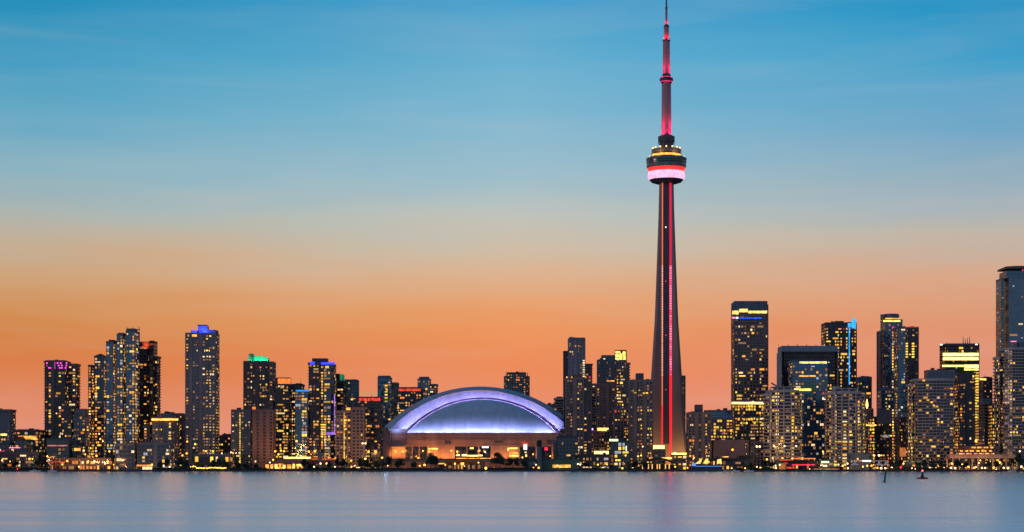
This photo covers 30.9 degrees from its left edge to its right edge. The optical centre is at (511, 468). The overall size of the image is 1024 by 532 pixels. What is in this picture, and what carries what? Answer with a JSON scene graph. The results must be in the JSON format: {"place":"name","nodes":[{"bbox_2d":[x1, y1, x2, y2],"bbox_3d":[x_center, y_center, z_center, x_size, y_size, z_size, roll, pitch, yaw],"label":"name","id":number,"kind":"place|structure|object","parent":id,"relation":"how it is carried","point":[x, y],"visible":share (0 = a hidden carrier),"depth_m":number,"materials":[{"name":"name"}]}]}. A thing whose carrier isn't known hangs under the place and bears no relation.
{"place":"outdoors","nodes":[
{"label":"outdoors","id":0,"kind":"place"},
{"bbox_2d":[0,472,1023,531],"bbox_3d":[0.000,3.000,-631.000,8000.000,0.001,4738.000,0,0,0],"label":"lake water","id":1,"kind":"structure","parent":0,"point":[494,502],"depth_m":163.05,"materials":[{"name":"blue liquid"}]},
{"bbox_2d":[691,457,721,471],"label":"party boat","id":2,"kind":"object","parent":1,"relation":"on","point":[705,468],"visible":0.85,"depth_m":1727.66,"materials":[{"name":"paint"}]},
{"bbox_2d":[808,468,845,471],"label":"tour boat","id":3,"kind":"object","parent":1,"relation":"on","point":[825,470],"visible":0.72,"depth_m":1720.14,"materials":[{"name":"paint"}]},
{"bbox_2d":[0,470,1023,471],"bbox_3d":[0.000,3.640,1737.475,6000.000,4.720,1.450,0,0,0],"label":"quay edge","id":4,"kind":"object","parent":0,"point":[492,470],"visible":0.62,"depth_m":1737.00,"materials":[{"name":"concrete"}]},
{"bbox_2d":[0,0,1023,434],"label":"sky","id":5,"kind":"structure","parent":0,"point":[452,193],"materials":[{"name":"blue"}]},
{"label":"city ground","id":6,"kind":"structure","parent":0,"visible":0},
{"bbox_2d":[0,408,16,442],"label":"apartment block","id":7,"kind":"structure","parent":6,"relation":"on","point":[7,422],"depth_m":1960.00,"materials":[{"name":"blue glass"}]},
{"bbox_2d":[0,438,45,467],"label":"terrace building","id":8,"kind":"structure","parent":6,"relation":"on","point":[21,451],"depth_m":1824.00,"materials":[{"name":"grey glass"}]},
{"bbox_2d":[13,428,45,455],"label":"building","id":9,"kind":"structure","parent":6,"relation":"on","point":[37,436],"depth_m":1900.00,"materials":[{"name":"black glass"}]},
{"bbox_2d":[44,359,80,465],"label":"condo tower","id":10,"kind":"structure","parent":6,"relation":"on","point":[62,380],"depth_m":1930.00,"materials":[{"name":"black glass"}]},
{"bbox_2d":[45,362,78,448],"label":"lit windows","id":11,"kind":"structure","parent":10,"relation":"in","point":[46,362],"depth_m":1929.75,"materials":[{"name":"yellow glass"}]},
{"bbox_2d":[46,435,81,469],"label":"podium building","id":12,"kind":"structure","parent":6,"relation":"on","point":[64,447],"depth_m":1840.00,"materials":[{"name":"grey glass"}]},
{"bbox_2d":[63,406,89,457],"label":"apartment block","id":13,"kind":"structure","parent":6,"relation":"on","point":[77,425],"depth_m":1908.00,"materials":[{"name":"black glass"}]},
{"bbox_2d":[49,456,114,469],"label":"colonnade building","id":14,"kind":"structure","parent":6,"relation":"on","point":[101,463],"depth_m":1785.00,"materials":[{"name":"brown concrete"}]},
{"bbox_2d":[88,354,105,457],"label":"condo tower","id":15,"kind":"structure","parent":6,"relation":"on","point":[97,391],"depth_m":1978.00,"materials":[{"name":"black glass"}]},
{"bbox_2d":[89,364,105,454],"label":"lit windows","id":16,"kind":"structure","parent":15,"relation":"in","point":[102,416],"depth_m":1977.92,"materials":[{"name":"yellow glass"}]},
{"bbox_2d":[106,327,139,469],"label":"condo tower","id":17,"kind":"structure","parent":6,"relation":"on","point":[122,388],"depth_m":1939.86,"materials":[{"name":"blue glass"}]},
{"bbox_2d":[106,333,139,454],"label":"lit windows","id":18,"kind":"structure","parent":17,"relation":"in","point":[128,386],"depth_m":1938.25,"materials":[{"name":"yellow glass"}]},
{"bbox_2d":[115,437,173,469],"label":"building","id":19,"kind":"structure","parent":6,"relation":"on","point":[139,456],"depth_m":1785.00,"materials":[{"name":"grey glass"}]},
{"bbox_2d":[140,341,160,442],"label":"condo tower","id":20,"kind":"structure","parent":6,"relation":"on","point":[150,383],"depth_m":1990.00,"materials":[{"name":"black glass"}]},
{"bbox_2d":[143,414,179,467],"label":"apartment block","id":21,"kind":"structure","parent":6,"relation":"on","point":[164,427],"depth_m":1883.18,"materials":[{"name":"grey glass"}]},
{"bbox_2d":[160,411,184,467],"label":"apartment block","id":22,"kind":"structure","parent":6,"relation":"on","point":[181,416],"depth_m":1960.00,"materials":[{"name":"black glass"}]},
{"bbox_2d":[185,325,219,467],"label":"condo tower","id":23,"kind":"structure","parent":6,"relation":"on","point":[202,387],"depth_m":1899.74,"materials":[{"name":"blue glass"}]},
{"bbox_2d":[186,335,214,456],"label":"lit windows","id":24,"kind":"structure","parent":23,"relation":"in","point":[206,335],"depth_m":1899.83,"materials":[{"name":"yellow glass"}]},
{"bbox_2d":[192,453,232,469],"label":"parking deck","id":25,"kind":"structure","parent":6,"relation":"on","point":[203,460],"depth_m":1800.00,"materials":[{"name":"grey concrete"}]},
{"bbox_2d":[220,433,230,453],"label":"building","id":26,"kind":"structure","parent":6,"relation":"on","point":[225,442],"depth_m":2049.79,"materials":[{"name":"black glass"}]},
{"bbox_2d":[231,408,251,467],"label":"apartment block","id":27,"kind":"structure","parent":6,"relation":"on","point":[241,435],"depth_m":1849.74,"materials":[{"name":"grey glass"}]},
{"bbox_2d":[243,353,275,409],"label":"condo tower","id":28,"kind":"structure","parent":6,"relation":"on","point":[259,377],"depth_m":1959.74,"materials":[{"name":"black glass"}]},
{"bbox_2d":[252,407,275,467],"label":"apartment block","id":29,"kind":"structure","parent":6,"relation":"on","point":[263,434],"depth_m":1834.75,"materials":[{"name":"brown concrete"}]},
{"bbox_2d":[274,377,292,459],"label":"condo tower","id":30,"kind":"structure","parent":6,"relation":"on","point":[283,401],"depth_m":1945.00,"materials":[{"name":"black glass"}]},
{"bbox_2d":[265,457,310,469],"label":"pavilion","id":31,"kind":"structure","parent":6,"relation":"on","point":[289,463],"depth_m":1789.75,"materials":[{"name":"yellow glass"}]},
{"bbox_2d":[292,378,304,456],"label":"condo tower","id":32,"kind":"structure","parent":6,"relation":"on","point":[297,386],"depth_m":1974.86,"materials":[{"name":"black glass"}]},
{"bbox_2d":[295,389,308,456],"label":"condo tower","id":33,"kind":"structure","parent":6,"relation":"on","point":[301,423],"depth_m":1915.00,"materials":[{"name":"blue glass"}]},
{"bbox_2d":[308,358,335,458],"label":"condo tower","id":34,"kind":"structure","parent":6,"relation":"on","point":[322,390],"depth_m":1924.10,"materials":[{"name":"black glass"}]},
{"bbox_2d":[309,365,335,457],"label":"lit windows","id":35,"kind":"structure","parent":34,"relation":"in","point":[328,407],"depth_m":1924.10,"materials":[{"name":"yellow glass"}]},
{"bbox_2d":[311,458,337,467],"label":"building","id":36,"kind":"structure","parent":6,"relation":"on","point":[315,462],"depth_m":1794.75,"materials":[{"name":"black glass"}]},
{"bbox_2d":[336,374,345,409],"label":"condo tower","id":37,"kind":"structure","parent":6,"relation":"on","point":[340,390],"depth_m":1990.00,"materials":[{"name":"black glass"}]},
{"bbox_2d":[335,407,351,467],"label":"apartment block","id":38,"kind":"structure","parent":6,"relation":"on","point":[343,433],"depth_m":1849.74,"materials":[{"name":"brown concrete"}]},
{"bbox_2d":[345,379,358,406],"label":"office block","id":39,"kind":"structure","parent":6,"relation":"on","point":[351,389],"depth_m":2009.74,"materials":[{"name":"blue glass"}]},
{"bbox_2d":[351,405,365,467],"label":"apartment block","id":40,"kind":"structure","parent":6,"relation":"on","point":[358,426],"depth_m":1844.74,"materials":[{"name":"brown concrete"}]},
{"bbox_2d":[353,393,382,467],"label":"apartment block","id":41,"kind":"structure","parent":6,"relation":"on","point":[373,406],"depth_m":1899.86,"materials":[{"name":"black glass"}]},
{"bbox_2d":[377,376,398,430],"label":"condo tower","id":42,"kind":"structure","parent":6,"relation":"on","point":[387,387],"depth_m":2270.00,"materials":[{"name":"blue glass"}]},
{"bbox_2d":[396,387,422,418],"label":"apartment block","id":43,"kind":"structure","parent":6,"relation":"on","point":[407,397],"depth_m":2239.86,"materials":[{"name":"black glass"}]},
{"bbox_2d":[417,377,437,403],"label":"condo tower","id":44,"kind":"structure","parent":6,"relation":"on","point":[428,387],"depth_m":2280.00,"materials":[{"name":"blue glass"}]},
{"bbox_2d":[426,452,434,463],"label":"tree","id":45,"kind":"object","parent":6,"relation":"on","point":[431,457],"visible":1,"depth_m":1753.45,"materials":[{"name":"black plant"}]},
{"bbox_2d":[382,459,523,468],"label":"viaduct","id":46,"kind":"object","parent":6,"relation":"on","point":[449,460],"visible":0.52,"depth_m":1800.00,"materials":[{"name":"beige concrete"}]},
{"bbox_2d":[436,462,484,469],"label":"market hall","id":47,"kind":"structure","parent":6,"relation":"on","point":[471,466],"depth_m":1807.86,"materials":[{"name":"brown glass"}]},
{"bbox_2d":[383,387,564,467],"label":"stadium","id":48,"kind":"object","parent":6,"relation":"on","point":[469,423],"visible":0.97,"depth_m":2078.20,"materials":[{"name":"concrete"}]},
{"bbox_2d":[0,467,949,469],"bbox_3d":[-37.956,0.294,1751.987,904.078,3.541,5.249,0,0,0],"label":"undergrowth","id":49,"kind":"object","parent":6,"relation":"on","point":[335,468],"visible":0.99,"depth_m":1750.58,"materials":[{"name":"black plant"}]},
{"bbox_2d":[497,454,504,467],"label":"tree","id":50,"kind":"object","parent":6,"relation":"on","point":[500,458],"visible":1,"depth_m":1750.03,"materials":[{"name":"black plant"}]},
{"bbox_2d":[504,371,529,400],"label":"condo tower","id":51,"kind":"structure","parent":6,"relation":"on","point":[517,381],"depth_m":2328.00,"materials":[{"name":"grey glass"}]},
{"bbox_2d":[524,458,536,469],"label":"shed","id":52,"kind":"structure","parent":6,"relation":"on","point":[532,462],"depth_m":1780.00,"materials":[{"name":"black glass"}]},
{"bbox_2d":[536,440,541,469],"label":"silo","id":53,"kind":"object","parent":6,"relation":"on","point":[539,452],"visible":1,"depth_m":1768.02,"materials":[{"name":"grey concrete"}]},
{"bbox_2d":[546,396,562,421],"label":"office block","id":54,"kind":"structure","parent":6,"relation":"on","point":[557,405],"depth_m":2400.00,"materials":[{"name":"black glass"}]},
{"bbox_2d":[542,457,579,469],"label":"shed","id":55,"kind":"structure","parent":6,"relation":"on","point":[552,464],"depth_m":1774.40,"materials":[{"name":"teal metal"}]},
{"bbox_2d":[552,434,578,458],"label":"building","id":56,"kind":"structure","parent":6,"relation":"on","point":[565,447],"depth_m":1820.00,"materials":[{"name":"teal glass"}]},
{"bbox_2d":[563,337,584,427],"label":"condo tower","id":57,"kind":"structure","parent":6,"relation":"on","point":[574,359],"depth_m":2120.00,"materials":[{"name":"grey glass"}]},
{"bbox_2d":[565,374,591,454],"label":"condo tower","id":58,"kind":"structure","parent":6,"relation":"on","point":[578,404],"depth_m":1905.00,"materials":[{"name":"black glass"}]},
{"bbox_2d":[585,364,592,430],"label":"office block","id":59,"kind":"structure","parent":6,"relation":"on","point":[588,370],"depth_m":2180.00,"materials":[{"name":"black glass"}]},
{"bbox_2d":[578,452,609,467],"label":"building","id":60,"kind":"structure","parent":6,"relation":"on","point":[603,460],"depth_m":1784.87,"materials":[{"name":"black glass"}]},
{"bbox_2d":[592,383,595,428],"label":"office block","id":61,"kind":"structure","parent":6,"relation":"on","point":[594,406],"depth_m":2200.00,"materials":[{"name":"black glass"}]},
{"bbox_2d":[592,410,609,454],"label":"building","id":62,"kind":"structure","parent":6,"relation":"on","point":[601,437],"depth_m":1936.00,"materials":[{"name":"brown glass"}]},
{"bbox_2d":[595,380,615,438],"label":"apartment block","id":63,"kind":"structure","parent":6,"relation":"on","point":[605,396],"depth_m":2099.79,"materials":[{"name":"black glass"}]},
{"bbox_2d":[597,350,630,407],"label":"office block","id":64,"kind":"structure","parent":6,"relation":"on","point":[615,368],"depth_m":2259.85,"materials":[{"name":"black glass"}]},
{"bbox_2d":[609,438,629,468],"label":"building","id":65,"kind":"structure","parent":6,"relation":"on","point":[619,449],"depth_m":1810.00,"materials":[{"name":"teal glass"}]},
{"bbox_2d":[613,406,627,439],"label":"apartment block","id":66,"kind":"structure","parent":6,"relation":"on","point":[620,422],"depth_m":2009.74,"materials":[{"name":"black glass"}]},
{"bbox_2d":[628,373,652,468],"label":"condo tower","id":67,"kind":"structure","parent":6,"relation":"on","point":[640,411],"depth_m":1889.74,"materials":[{"name":"black glass"}]},
{"bbox_2d":[638,458,677,469],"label":"pavilion","id":68,"kind":"structure","parent":6,"relation":"on","point":[661,467],"depth_m":1783.00,"materials":[{"name":"brown"}]},
{"bbox_2d":[649,445,671,464],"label":"kiosk","id":69,"kind":"object","parent":6,"relation":"on","point":[659,451],"visible":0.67,"depth_m":1834.87,"materials":[{"name":"yellow glass"}]},
{"bbox_2d":[646,0,686,464],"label":"observation tower","id":70,"kind":"structure","parent":6,"relation":"on","point":[666,162],"depth_m":2192.70,"materials":[{"name":"concrete"}]},
{"bbox_2d":[670,447,687,469],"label":"building","id":71,"kind":"structure","parent":6,"relation":"on","point":[680,458],"depth_m":1829.86,"materials":[{"name":"brown concrete"}]},
{"bbox_2d":[682,375,685,427],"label":"apartment block","id":72,"kind":"structure","parent":6,"relation":"on","point":[684,386],"depth_m":2330.00,"materials":[{"name":"black glass"}]},
{"bbox_2d":[686,405,710,469],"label":"apartment block","id":73,"kind":"structure","parent":6,"relation":"on","point":[698,433],"depth_m":1889.74,"materials":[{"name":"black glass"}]},
{"bbox_2d":[707,408,732,439],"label":"office block","id":74,"kind":"structure","parent":6,"relation":"on","point":[721,424],"depth_m":2010.00,"materials":[{"name":"grey glass"}]},
{"bbox_2d":[710,456,753,469],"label":"building","id":75,"kind":"structure","parent":6,"relation":"on","point":[736,462],"depth_m":1779.87,"materials":[{"name":"black glass"}]},
{"bbox_2d":[711,438,763,467],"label":"building","id":76,"kind":"structure","parent":6,"relation":"on","point":[721,448],"depth_m":1899.35,"materials":[{"name":"brown concrete"}]},
{"bbox_2d":[731,301,767,440],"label":"office tower","id":77,"kind":"structure","parent":6,"relation":"on","point":[749,353],"depth_m":2149.87,"materials":[{"name":"black glass"}]},
{"bbox_2d":[731,316,766,438],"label":"lit windows","id":78,"kind":"structure","parent":77,"relation":"in","point":[741,316],"depth_m":2149.64,"materials":[{"name":"yellow glass"}]},
{"bbox_2d":[762,382,802,467],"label":"condo tower","id":79,"kind":"structure","parent":6,"relation":"on","point":[783,416],"depth_m":1851.66,"materials":[{"name":"black glass"}]},
{"bbox_2d":[764,394,801,461],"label":"lit windows","id":80,"kind":"structure","parent":79,"relation":"in","point":[800,394],"depth_m":1857.18,"materials":[{"name":"yellow glass"}]},
{"bbox_2d":[773,457,816,469],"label":"pavilion","id":81,"kind":"structure","parent":6,"relation":"on","point":[794,464],"depth_m":1771.87,"materials":[{"name":"red glass"}]},
{"bbox_2d":[777,343,837,391],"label":"office tower","id":82,"kind":"structure","parent":6,"relation":"on","point":[785,354],"depth_m":2060.93,"materials":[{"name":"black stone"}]},
{"bbox_2d":[788,358,827,467],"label":"office tower","id":83,"kind":"structure","parent":6,"relation":"on","point":[808,378],"depth_m":1960.00,"materials":[{"name":"blue glass"}]},
{"bbox_2d":[788,363,826,463],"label":"lit windows","id":84,"kind":"structure","parent":83,"relation":"in","point":[823,363],"depth_m":1959.66,"materials":[{"name":"yellow glass"}]},
{"bbox_2d":[818,458,833,467],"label":"kiosk","id":85,"kind":"object","parent":6,"relation":"on","point":[828,462],"visible":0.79,"depth_m":1768.00,"materials":[{"name":"teal glass"}]},
{"bbox_2d":[821,318,856,390],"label":"office tower","id":86,"kind":"structure","parent":6,"relation":"on","point":[842,335],"depth_m":2229.87,"materials":[{"name":"black glass"}]},
{"bbox_2d":[822,328,855,386],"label":"lit windows","id":87,"kind":"structure","parent":86,"relation":"in","point":[826,328],"depth_m":2229.82,"materials":[{"name":"yellow glass"}]},
{"bbox_2d":[824,385,865,469],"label":"condo tower","id":88,"kind":"structure","parent":6,"relation":"on","point":[844,422],"depth_m":1856.42,"materials":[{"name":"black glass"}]},
{"bbox_2d":[825,394,864,451],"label":"lit windows","id":89,"kind":"structure","parent":88,"relation":"in","point":[843,394],"depth_m":1862.18,"materials":[{"name":"yellow glass"}]},
{"bbox_2d":[847,451,872,469],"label":"building","id":90,"kind":"structure","parent":6,"relation":"on","point":[866,455],"depth_m":1799.50,"materials":[{"name":"grey concrete"}]},
{"bbox_2d":[855,376,871,408],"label":"office block","id":91,"kind":"structure","parent":6,"relation":"on","point":[863,384],"depth_m":2199.87,"materials":[{"name":"black glass"}]},
{"bbox_2d":[865,400,877,469],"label":"building","id":92,"kind":"structure","parent":6,"relation":"on","point":[871,420],"depth_m":1996.00,"materials":[{"name":"brown glass"}]},
{"bbox_2d":[874,409,896,469],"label":"building","id":93,"kind":"structure","parent":6,"relation":"on","point":[885,441],"depth_m":1876.76,"materials":[{"name":"black glass"}]},
{"bbox_2d":[877,387,893,425],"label":"office block","id":94,"kind":"structure","parent":6,"relation":"on","point":[885,401],"depth_m":1989.85,"materials":[{"name":"black glass"}]},
{"bbox_2d":[876,314,902,415],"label":"office tower","id":95,"kind":"structure","parent":6,"relation":"on","point":[884,353],"depth_m":2183.69,"materials":[{"name":"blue glass"}]},
{"bbox_2d":[892,326,905,424],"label":"condo tower","id":96,"kind":"structure","parent":6,"relation":"on","point":[899,358],"depth_m":2040.00,"materials":[{"name":"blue glass"}]},
{"bbox_2d":[894,417,906,467],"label":"building","id":97,"kind":"structure","parent":6,"relation":"on","point":[900,423],"depth_m":1934.81,"materials":[{"name":"brown glass"}]},
{"bbox_2d":[906,326,918,415],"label":"condo tower","id":98,"kind":"structure","parent":6,"relation":"on","point":[912,352],"depth_m":2089.74,"materials":[{"name":"black glass"}]},
{"bbox_2d":[904,458,921,467],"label":"building","id":99,"kind":"structure","parent":6,"relation":"on","point":[910,464],"depth_m":1775.00,"materials":[{"name":"black glass"}]},
{"bbox_2d":[906,368,954,467],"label":"condo tower","id":100,"kind":"structure","parent":6,"relation":"on","point":[930,399],"depth_m":1861.61,"materials":[{"name":"black glass"}]},
{"bbox_2d":[907,387,952,462],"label":"lit windows","id":101,"kind":"structure","parent":100,"relation":"in","point":[951,434],"depth_m":1861.72,"materials":[{"name":"yellow glass"}]},
{"bbox_2d":[939,337,979,444],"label":"office tower","id":102,"kind":"structure","parent":6,"relation":"on","point":[963,357],"depth_m":2079.85,"materials":[{"name":"black glass"}]},
{"bbox_2d":[954,368,975,453],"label":"apartment block","id":103,"kind":"structure","parent":6,"relation":"on","point":[964,409],"depth_m":1905.00,"materials":[{"name":"black glass"}]},
{"bbox_2d":[958,445,998,453],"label":"building","id":104,"kind":"structure","parent":6,"relation":"on","point":[975,449],"depth_m":1819.75,"materials":[{"name":"black glass"}]},
{"bbox_2d":[946,452,1016,469],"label":"colonnade building","id":105,"kind":"structure","parent":6,"relation":"on","point":[973,460],"depth_m":1777.85,"materials":[{"name":"brown concrete"}]},
{"bbox_2d":[977,399,993,445],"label":"office block","id":106,"kind":"structure","parent":6,"relation":"on","point":[986,422],"depth_m":1964.00,"materials":[{"name":"black glass"}]},
{"bbox_2d":[979,375,992,402],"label":"office block","id":107,"kind":"structure","parent":6,"relation":"on","point":[985,387],"depth_m":2149.79,"materials":[{"name":"black glass"}]},
{"bbox_2d":[993,341,1023,469],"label":"condo tower","id":108,"kind":"structure","parent":6,"relation":"on","point":[1008,398],"depth_m":1871.90,"materials":[{"name":"black glass"}]},
{"bbox_2d":[994,356,1023,453],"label":"lit windows","id":109,"kind":"structure","parent":108,"relation":"in","point":[1008,356],"depth_m":1873.12,"materials":[{"name":"yellow glass"}]},
{"bbox_2d":[996,266,1023,356],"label":"condo tower","id":110,"kind":"structure","parent":6,"relation":"on","point":[1009,304],"depth_m":2060.00,"materials":[{"name":"blue glass"}]},
{"bbox_2d":[1015,453,1023,469],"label":"tree","id":111,"kind":"object","parent":6,"relation":"on","point":[1018,459],"visible":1,"depth_m":1754.02,"materials":[{"name":"black plant"}]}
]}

